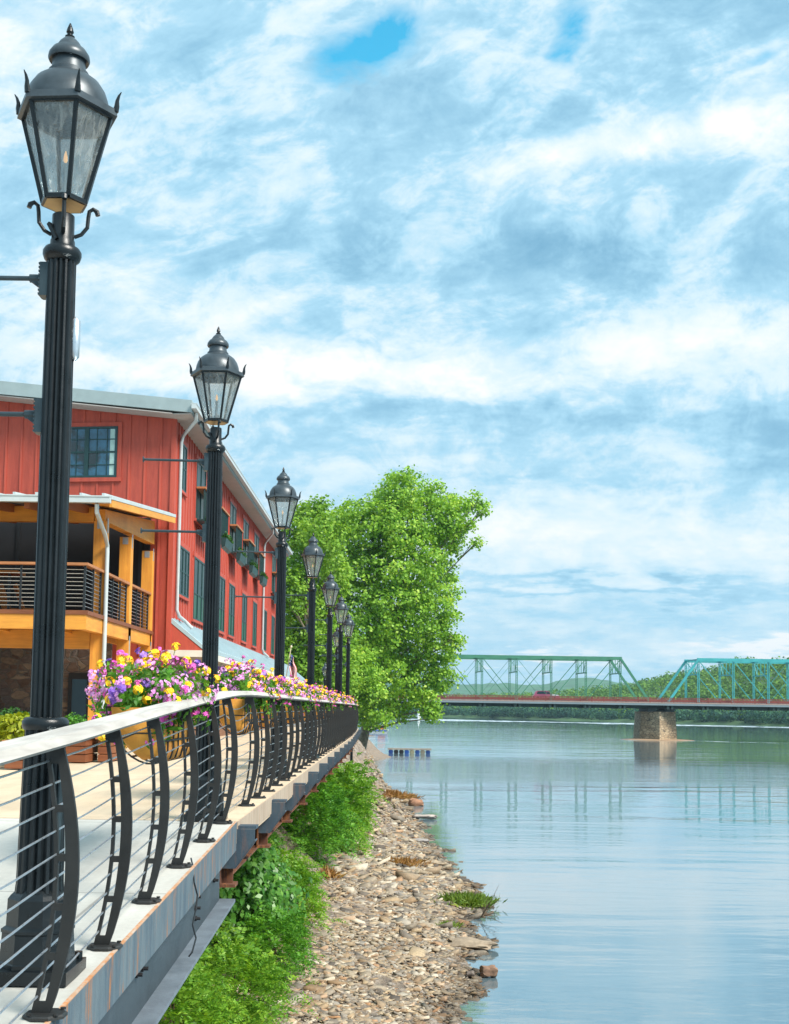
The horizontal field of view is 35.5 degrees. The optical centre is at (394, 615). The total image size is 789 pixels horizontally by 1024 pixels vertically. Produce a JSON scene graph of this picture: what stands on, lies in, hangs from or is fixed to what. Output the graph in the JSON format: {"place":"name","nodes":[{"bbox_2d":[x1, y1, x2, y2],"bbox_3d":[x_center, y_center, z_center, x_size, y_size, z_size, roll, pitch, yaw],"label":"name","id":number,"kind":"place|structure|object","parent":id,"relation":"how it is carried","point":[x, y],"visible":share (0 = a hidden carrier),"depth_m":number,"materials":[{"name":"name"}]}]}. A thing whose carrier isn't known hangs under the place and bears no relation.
{"place":"outdoors","nodes":[
{"label":"outdoors","id":0,"kind":"place"},
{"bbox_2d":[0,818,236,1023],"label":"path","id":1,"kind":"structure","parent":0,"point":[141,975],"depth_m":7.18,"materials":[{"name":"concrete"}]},
{"bbox_2d":[0,23,121,986],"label":"street lamp","id":2,"kind":"object","parent":1,"relation":"on","point":[66,113],"visible":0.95,"depth_m":5.42,"materials":[{"name":"black metal"}]},
{"bbox_2d":[188,858,197,956],"bbox_3d":[-1.268,1.824,7.786,0.057,0.492,0.818,2,-4,-9],"label":"cable","id":3,"kind":"object","parent":1,"relation":"hanging from","point":[190,954],"visible":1,"depth_m":7.88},
{"bbox_2d":[0,381,304,735],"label":"red building","id":4,"kind":"structure","parent":0,"point":[130,588],"depth_m":30.48,"materials":[{"name":"red wood"}]},
{"bbox_2d":[0,583,18,608],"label":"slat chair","id":5,"kind":"object","parent":4,"relation":"on","point":[3,598],"visible":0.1,"depth_m":28.25,"materials":[{"name":"brown wood"}]},
{"bbox_2d":[0,570,25,608],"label":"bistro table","id":6,"kind":"object","parent":4,"relation":"on","point":[9,582],"visible":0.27,"depth_m":26.17,"materials":[{"name":"grey metal"}]},
{"bbox_2d":[13,583,33,609],"bbox_3d":[-8.409,-0.237,28.351,0.680,0.950,0.500,3,-5,-25],"label":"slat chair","id":7,"kind":"object","parent":4,"relation":"on","point":[17,596],"visible":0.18,"depth_m":28.14,"materials":[{"name":"brown wood"}]},
{"bbox_2d":[0,518,150,624],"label":"balcony","id":8,"kind":"structure","parent":4,"relation":"in","point":[81,535],"depth_m":30.49,"materials":[{"name":"black metal"}]},
{"bbox_2d":[67,673,107,724],"bbox_3d":[-7.484,2.245,30.044,1.015,1.700,0.045,0,-4,8],"label":"entrance door","id":9,"kind":"structure","parent":4,"relation":"in","point":[77,682],"depth_m":30.08,"materials":[{"name":"grey glass"}]},
{"bbox_2d":[70,422,122,481],"bbox_3d":[-7.657,-4.074,30.669,1.836,1.490,0.059,0,-4,8],"label":"window","id":10,"kind":"structure","parent":4,"relation":"in","point":[96,447],"depth_m":30.63,"materials":[{"name":"blue glass"}]},
{"bbox_2d":[178,435,187,497],"bbox_3d":[-5.371,-3.790,31.340,0.070,1.390,1.190,1,-4,0],"label":"window","id":11,"kind":"structure","parent":4,"relation":"in","point":[185,446],"depth_m":31.54,"materials":[{"name":"teal"}]},
{"bbox_2d":[179,541,190,601],"bbox_3d":[-5.409,-1.134,31.718,0.070,1.430,1.640,1,-4,0],"label":"window","id":12,"kind":"structure","parent":4,"relation":"in","point":[185,550],"depth_m":31.77,"materials":[{"name":"teal glass"}]},
{"bbox_2d":[191,551,204,625],"bbox_3d":[-5.416,-0.684,34.642,0.070,1.890,3.040,1,-4,0],"label":"window","id":13,"kind":"structure","parent":4,"relation":"in","point":[198,563],"depth_m":33.89,"materials":[{"name":"teal"}]},
{"bbox_2d":[194,454,206,527],"bbox_3d":[-5.172,-3.269,34.235,0.483,2.110,1.840,1,-4,0],"label":"window","id":14,"kind":"structure","parent":4,"relation":"in","point":[200,489],"depth_m":33.72,"materials":[{"name":"teal"}]},
{"bbox_2d":[219,572,225,634],"bbox_3d":[-5.420,-0.383,38.656,0.070,1.890,1.490,1,-4,0],"label":"window","id":15,"kind":"structure","parent":4,"relation":"in","point":[222,577],"depth_m":38.69,"materials":[{"name":"teal wood"}]},
{"bbox_2d":[221,487,234,553],"bbox_3d":[-5.175,-3.022,37.525,0.482,2.110,1.840,1,-4,0],"label":"window","id":16,"kind":"structure","parent":4,"relation":"in","point":[227,542],"depth_m":37.27,"materials":[{"name":"teal"}]},
{"bbox_2d":[227,579,235,638],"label":"window","id":17,"kind":"structure","parent":4,"relation":"in","point":[231,585],"depth_m":40.96,"materials":[{"name":"teal wood"}]},
{"bbox_2d":[228,497,246,566],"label":"window","id":18,"kind":"structure","parent":4,"relation":"in","point":[234,529],"depth_m":40.80,"materials":[{"name":"teal"}]},
{"bbox_2d":[240,589,247,644],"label":"window","id":19,"kind":"structure","parent":4,"relation":"in","point":[244,599],"depth_m":44.43,"materials":[{"name":"teal"}]},
{"bbox_2d":[242,514,257,577],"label":"window","id":20,"kind":"structure","parent":4,"relation":"in","point":[247,544],"depth_m":44.33,"materials":[{"name":"teal"}]},
{"bbox_2d":[251,598,257,648],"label":"window","id":21,"kind":"structure","parent":4,"relation":"in","point":[254,602],"depth_m":47.78,"materials":[{"name":"teal"}]},
{"bbox_2d":[253,528,267,586],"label":"window","id":22,"kind":"structure","parent":4,"relation":"in","point":[258,557],"depth_m":47.93,"materials":[{"name":"teal"}]},
{"bbox_2d":[263,607,266,652],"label":"window","id":23,"kind":"structure","parent":4,"relation":"in","point":[265,609],"depth_m":51.79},
{"bbox_2d":[270,612,274,656],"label":"window","id":24,"kind":"structure","parent":4,"relation":"in","point":[272,630],"depth_m":54.98,"materials":[{"name":"teal"}]},
{"bbox_2d":[270,554,276,594],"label":"window","id":25,"kind":"structure","parent":4,"relation":"in","point":[273,561],"depth_m":54.91,"materials":[{"name":"teal"}]},
{"bbox_2d":[315,662,325,688],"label":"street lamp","id":26,"kind":"object","parent":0,"point":[323,668],"visible":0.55,"depth_m":73.86,"materials":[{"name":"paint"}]},
{"bbox_2d":[158,722,498,1023],"bbox_3d":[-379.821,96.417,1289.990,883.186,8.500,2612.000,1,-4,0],"label":"river bank","id":27,"kind":"structure","parent":0,"point":[378,755],"depth_m":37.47,"materials":[{"name":"beige gravel"}]},
{"bbox_2d":[0,727,361,987],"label":"boardwalk","id":28,"kind":"structure","parent":27,"relation":"on","point":[260,822],"depth_m":14.21,"materials":[{"name":"concrete"}]},
{"bbox_2d":[2,740,22,768],"bbox_3d":[-5.360,2.025,18.274,0.420,0.400,1.640,1,-4,0],"label":"wooden planter","id":29,"kind":"object","parent":28,"relation":"on","point":[16,764],"visible":0.07,"depth_m":17.48,"materials":[{"name":"brown wood"}]},
{"bbox_2d":[0,711,29,741],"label":"foliage plant","id":30,"kind":"object","parent":29,"relation":"in","point":[10,723],"visible":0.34,"depth_m":18.58,"materials":[{"name":"plant"}]},
{"bbox_2d":[0,706,29,732],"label":"boxwood","id":31,"kind":"object","parent":28,"relation":"on","point":[11,710],"visible":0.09,"depth_m":20.45,"materials":[{"name":"green plant"}]},
{"bbox_2d":[64,712,88,724],"bbox_3d":[-5.493,2.074,21.108,0.789,0.858,0.729,1,-4,0],"label":"boxwood","id":32,"kind":"object","parent":28,"relation":"on","point":[72,720],"visible":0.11,"depth_m":21.05,"materials":[{"name":"green plant"}]},
{"bbox_2d":[66,738,97,761],"bbox_3d":[-5.092,2.154,20.070,0.400,0.420,0.840,1,-4,0],"label":"wooden planter","id":33,"kind":"object","parent":28,"relation":"on","point":[89,755],"visible":0.52,"depth_m":19.70,"materials":[{"name":"brown wood"}]},
{"bbox_2d":[95,737,116,760],"bbox_3d":[-4.742,2.206,20.567,0.260,0.400,1.040,1,-4,0],"label":"wooden planter","id":34,"kind":"object","parent":28,"relation":"on","point":[102,753],"visible":0.34,"depth_m":20.09,"materials":[{"name":"brown wood"}]},
{"bbox_2d":[0,691,358,1023],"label":"railing","id":35,"kind":"object","parent":28,"relation":"on","point":[338,727],"visible":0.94,"depth_m":6.55,"materials":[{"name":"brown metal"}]},
{"bbox_2d":[85,642,219,764],"bbox_3d":[-1.674,0.577,8.410,0.951,0.810,1.853,1,-4,0],"label":"flower basket","id":36,"kind":"object","parent":35,"relation":"hanging from","point":[132,686],"visible":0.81,"depth_m":7.97,"materials":[{"name":"multicoloured plant"}]},
{"bbox_2d":[197,655,280,734],"bbox_3d":[-1.648,0.807,12.716,0.953,0.823,1.707,1,-4,0],"label":"flower basket","id":37,"kind":"object","parent":35,"relation":"hanging from","point":[239,677],"visible":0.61,"depth_m":12.29,"materials":[{"name":"multicoloured plant"}]},
{"bbox_2d":[250,668,296,727],"bbox_3d":[-1.690,1.007,15.277,0.951,0.745,1.761,1,-4,0],"label":"flower basket","id":38,"kind":"object","parent":35,"relation":"attached to","point":[279,688],"visible":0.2,"depth_m":15.09,"materials":[{"name":"multicoloured plant"}]},
{"bbox_2d":[285,675,316,723],"bbox_3d":[-1.663,1.271,18.849,0.953,0.757,1.621,1,-4,0],"label":"flower basket","id":39,"kind":"object","parent":35,"relation":"hanging from","point":[299,690],"visible":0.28,"depth_m":18.77,"materials":[{"name":"multicoloured plant"}]},
{"bbox_2d":[294,679,323,721],"bbox_3d":[-1.705,1.463,21.360,0.951,0.745,1.761,1,-4,0],"label":"flower basket","id":40,"kind":"object","parent":35,"relation":"attached to","point":[315,696],"visible":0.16,"depth_m":21.24,"materials":[{"name":"multicoloured plant"}]},
{"bbox_2d":[314,683,334,719],"bbox_3d":[-1.679,1.742,25.132,0.953,0.757,1.621,1,-4,0],"label":"flower basket","id":41,"kind":"object","parent":35,"relation":"hanging from","point":[324,695],"visible":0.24,"depth_m":25.07,"materials":[{"name":"multicoloured plant"}]},
{"bbox_2d":[320,686,338,717],"bbox_3d":[-1.721,1.942,27.742,0.951,0.745,1.761,1,-4,0],"label":"flower basket","id":42,"kind":"object","parent":35,"relation":"attached to","point":[333,699],"visible":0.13,"depth_m":27.69,"materials":[{"name":"multicoloured plant"}]},
{"bbox_2d":[325,689,346,713],"bbox_3d":[-1.696,2.250,31.913,0.953,0.757,1.621,1,-4,0],"label":"flower basket","id":43,"kind":"object","parent":35,"relation":"hanging from","point":[338,698],"visible":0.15,"depth_m":31.88,"materials":[{"name":"multicoloured plant"}]},
{"bbox_2d":[342,692,353,710],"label":"flower basket","id":44,"kind":"object","parent":35,"relation":"attached to","point":[347,699],"visible":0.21,"depth_m":38.31,"materials":[{"name":"multicoloured plant"}]},
{"bbox_2d":[349,695,358,709],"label":"flower basket","id":45,"kind":"object","parent":35,"relation":"attached to","point":[354,707],"visible":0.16,"depth_m":44.67,"materials":[{"name":"multicoloured plant"}]},
{"bbox_2d":[140,326,246,821],"bbox_3d":[-1.725,-0.398,10.444,0.858,4.205,0.447,1,-4,-4],"label":"street lamp","id":46,"kind":"object","parent":28,"relation":"on","point":[217,364],"visible":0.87,"depth_m":10.43,"materials":[{"name":"metal"}]},
{"bbox_2d":[235,467,300,778],"bbox_3d":[-1.720,0.065,16.611,0.858,4.205,0.447,2,-4,-9],"label":"street lamp","id":47,"kind":"object","parent":28,"relation":"on","point":[282,490],"visible":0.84,"depth_m":16.62,"materials":[{"name":"metal"}]},
{"bbox_2d":[286,645,296,677],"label":"flag","id":48,"kind":"object","parent":28,"relation":"on","point":[292,668],"visible":0.98,"depth_m":49.87,"materials":[{"name":"fabric"}]},
{"bbox_2d":[285,533,325,758],"bbox_3d":[-1.728,0.540,22.941,0.858,4.205,0.447,0,-4,6],"label":"street lamp","id":49,"kind":"object","parent":28,"relation":"on","point":[312,549],"visible":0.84,"depth_m":22.91,"materials":[{"name":"metal"}]},
{"bbox_2d":[304,572,340,747],"bbox_3d":[-1.735,1.023,29.388,0.858,4.205,0.447,1,-4,-5],"label":"street lamp","id":50,"kind":"object","parent":28,"relation":"on","point":[330,584],"visible":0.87,"depth_m":29.40,"materials":[{"name":"metal"}]},
{"bbox_2d":[321,627,338,692],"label":"street lamp","id":51,"kind":"object","parent":28,"relation":"on","point":[336,653],"visible":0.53,"depth_m":48.94,"materials":[{"name":"metal"}]},
{"bbox_2d":[319,594,349,740],"bbox_3d":[-1.740,1.471,35.359,0.858,4.205,0.447,2,-4,-9],"label":"street lamp","id":52,"kind":"object","parent":28,"relation":"on","point":[340,605],"visible":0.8,"depth_m":35.38,"materials":[{"name":"metal"}]},
{"bbox_2d":[335,613,355,735],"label":"street lamp","id":53,"kind":"object","parent":28,"relation":"on","point":[349,621],"visible":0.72,"depth_m":41.96,"materials":[{"name":"metal"}]},
{"bbox_2d":[159,946,273,1023],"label":"bush","id":54,"kind":"object","parent":27,"relation":"on","point":[200,992],"visible":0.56,"depth_m":17.54,"materials":[{"name":"green plant"}]},
{"bbox_2d":[163,921,320,1023],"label":"bush","id":55,"kind":"object","parent":27,"relation":"on","point":[262,973],"visible":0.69,"depth_m":21.63,"materials":[{"name":"green plant"}]},
{"bbox_2d":[208,836,313,952],"bbox_3d":[-3.412,6.504,27.967,3.165,3.912,4.932,1,-4,0],"label":"bush","id":56,"kind":"object","parent":27,"relation":"on","point":[259,873],"visible":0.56,"depth_m":26.97,"materials":[{"name":"green plant"}]},
{"bbox_2d":[212,897,329,987],"bbox_3d":[-2.703,7.196,26.445,2.586,2.322,4.254,0,-4,12],"label":"bush","id":57,"kind":"object","parent":27,"relation":"on","point":[287,929],"visible":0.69,"depth_m":26.10,"materials":[{"name":"green plant"}]},
{"bbox_2d":[261,823,306,866],"bbox_3d":[-4.168,6.815,35.720,3.212,2.273,5.965,1,-4,0],"label":"bush","id":58,"kind":"object","parent":27,"relation":"on","point":[273,836],"visible":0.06,"depth_m":35.71,"materials":[{"name":"green plant"}]},
{"bbox_2d":[268,839,346,935],"bbox_3d":[-2.537,7.120,31.144,2.844,3.166,4.865,1,-4,0],"label":"bush","id":59,"kind":"object","parent":27,"relation":"on","point":[299,866],"visible":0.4,"depth_m":30.64,"materials":[{"name":"green plant"}]},
{"bbox_2d":[278,775,366,868],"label":"bush","id":60,"kind":"object","parent":27,"relation":"on","point":[331,805],"visible":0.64,"depth_m":41.36,"materials":[{"name":"green plant"}]},
{"bbox_2d":[280,494,367,724],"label":"leafy tree","id":61,"kind":"object","parent":27,"relation":"on","point":[316,520],"visible":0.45,"depth_m":117.17,"materials":[{"name":"green plant"}]},
{"bbox_2d":[315,865,346,879],"bbox_3d":[-2.104,8.309,39.986,1.246,0.530,1.098,1,-4,0],"label":"dry weed","id":62,"kind":"object","parent":27,"relation":"on","point":[331,873],"visible":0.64,"depth_m":39.98,"materials":[{"name":"brown plant"}]},
{"bbox_2d":[300,752,390,857],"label":"bush","id":63,"kind":"object","parent":27,"relation":"on","point":[364,806],"visible":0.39,"depth_m":48.26,"materials":[{"name":"green plant"}]},
{"bbox_2d":[350,749,352,780],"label":"post","id":64,"kind":"object","parent":27,"relation":"on","point":[351,756],"visible":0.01,"depth_m":61.59,"materials":[{"name":"metal"}]},
{"bbox_2d":[318,645,389,711],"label":"leafy tree","id":65,"kind":"object","parent":27,"relation":"on","point":[370,688],"visible":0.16,"depth_m":127.29,"materials":[{"name":"green plant"}]},
{"bbox_2d":[382,789,418,798],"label":"dry weed","id":66,"kind":"object","parent":27,"relation":"on","point":[388,793],"visible":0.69,"depth_m":66.67,"materials":[{"name":"brown plant"}]},
{"bbox_2d":[313,464,492,748],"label":"sycamore tree","id":67,"kind":"object","parent":27,"relation":"on","point":[389,637],"visible":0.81,"depth_m":137.32,"materials":[{"name":"green plant"}]},
{"bbox_2d":[376,855,434,866],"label":"dry weed","id":68,"kind":"object","parent":27,"relation":"on","point":[404,861],"visible":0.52,"depth_m":47.98,"materials":[{"name":"brown plant"}]},
{"bbox_2d":[397,793,424,798],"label":"rock","id":69,"kind":"object","parent":27,"relation":"on","point":[416,797],"visible":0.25,"depth_m":88.09,"materials":[{"name":"brown stone"}]},
{"bbox_2d":[408,798,423,805],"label":"rock","id":70,"kind":"object","parent":27,"relation":"on","point":[415,802],"visible":0.8,"depth_m":81.30,"materials":[{"name":"brown stone"}]},
{"bbox_2d":[413,838,428,842],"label":"rock","id":71,"kind":"object","parent":27,"relation":"on","point":[423,840],"visible":0.56,"depth_m":58.32,"materials":[{"name":"grey stone"}]},
{"bbox_2d":[412,814,436,818],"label":"rock","id":72,"kind":"object","parent":27,"relation":"on","point":[428,816],"visible":0.99,"depth_m":71.63,"materials":[{"name":"grey stone"}]},
{"bbox_2d":[425,860,447,865],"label":"rock","id":73,"kind":"object","parent":27,"relation":"on","point":[438,862],"visible":0.36,"depth_m":49.66,"materials":[{"name":"beige stone"}]},
{"bbox_2d":[435,919,465,928],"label":"grass tuft","id":74,"kind":"object","parent":27,"relation":"on","point":[456,925],"visible":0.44,"depth_m":35.75,"materials":[{"name":"green plant"}]},
{"bbox_2d":[465,970,474,976],"bbox_3d":[1.794,8.500,29.277,0.225,0.169,0.209,1,-4,-2],"label":"rock","id":75,"kind":"object","parent":27,"relation":"on","point":[471,973],"visible":1,"depth_m":29.20,"materials":[{"name":"grey stone"}]},
{"bbox_2d":[434,889,506,909],"bbox_3d":[2.206,9.178,39.925,2.991,0.548,2.946,1,-4,0],"label":"grass tuft","id":76,"kind":"object","parent":27,"relation":"on","point":[468,899],"visible":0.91,"depth_m":39.59,"materials":[{"name":"green plant"}]},
{"bbox_2d":[447,937,498,949],"bbox_3d":[2.070,8.779,32.986,1.376,0.265,1.032,-1,-5,19],"label":"rock","id":77,"kind":"object","parent":27,"relation":"on","point":[469,943],"visible":0.9,"depth_m":32.74,"materials":[{"name":"beige stone"}]},
{"bbox_2d":[479,965,497,976],"bbox_3d":[2.260,8.530,29.595,0.434,0.289,0.330,2,-4,-14],"label":"rock","id":78,"kind":"object","parent":27,"relation":"on","point":[489,971],"visible":1,"depth_m":29.47,"materials":[{"name":"brown stone"}]},
{"bbox_2d":[0,0,788,684],"label":"sky","id":79,"kind":"structure","parent":0,"point":[533,255],"materials":[{"name":"blue"}]},
{"bbox_2d":[384,678,632,696],"bbox_3d":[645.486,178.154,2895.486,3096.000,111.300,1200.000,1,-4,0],"label":"hills","id":80,"kind":"structure","parent":0,"point":[463,690],"depth_m":2895.03,"materials":[{"name":"green plant"}]},
{"bbox_2d":[358,716,788,1023],"bbox_3d":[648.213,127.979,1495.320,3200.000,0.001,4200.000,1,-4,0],"label":"water","id":81,"kind":"structure","parent":0,"point":[642,881],"depth_m":54.07,"materials":[{"name":"blue liquid"}]},
{"bbox_2d":[372,728,388,732],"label":"pontoon boat","id":82,"kind":"object","parent":81,"relation":"on","point":[381,731],"visible":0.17,"depth_m":316.70,"materials":[{"name":"silver metal"}]},
{"bbox_2d":[388,748,431,753],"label":"floating dock","id":83,"kind":"object","parent":81,"relation":"on","point":[406,751],"visible":0.93,"depth_m":175.54,"materials":[{"name":"grey wood"}]},
{"bbox_2d":[481,885,500,922],"bbox_3d":[2.937,8.682,37.289,0.634,1.054,1.104,1,-4,0],"label":"driftwood twig","id":84,"kind":"object","parent":81,"relation":"on","point":[483,913],"visible":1,"depth_m":37.46,"materials":[{"name":"wood"}]},
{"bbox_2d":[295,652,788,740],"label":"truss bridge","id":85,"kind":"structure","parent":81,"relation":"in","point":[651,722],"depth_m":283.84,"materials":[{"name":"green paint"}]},
{"bbox_2d":[532,691,558,697],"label":"suv","id":86,"kind":"object","parent":85,"relation":"on","point":[539,693],"visible":0.55,"depth_m":285.08,"materials":[{"name":"red paint"}]},
{"bbox_2d":[409,671,788,725],"bbox_3d":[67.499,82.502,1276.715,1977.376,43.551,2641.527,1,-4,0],"label":"terrain","id":87,"kind":"structure","parent":0,"point":[733,722],"depth_m":857.00,"materials":[{"name":"green plant"}]},
{"bbox_2d":[377,705,788,723],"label":"treeline","id":88,"kind":"object","parent":87,"relation":"on","point":[756,716],"visible":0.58,"depth_m":831.82,"materials":[{"name":"green plant"}]},
{"bbox_2d":[418,656,788,719],"bbox_3d":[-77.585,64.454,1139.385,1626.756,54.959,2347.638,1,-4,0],"label":"woods","id":89,"kind":"object","parent":87,"relation":"on","point":[663,681],"visible":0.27,"depth_m":899.32,"materials":[{"name":"green plant"}]}
]}

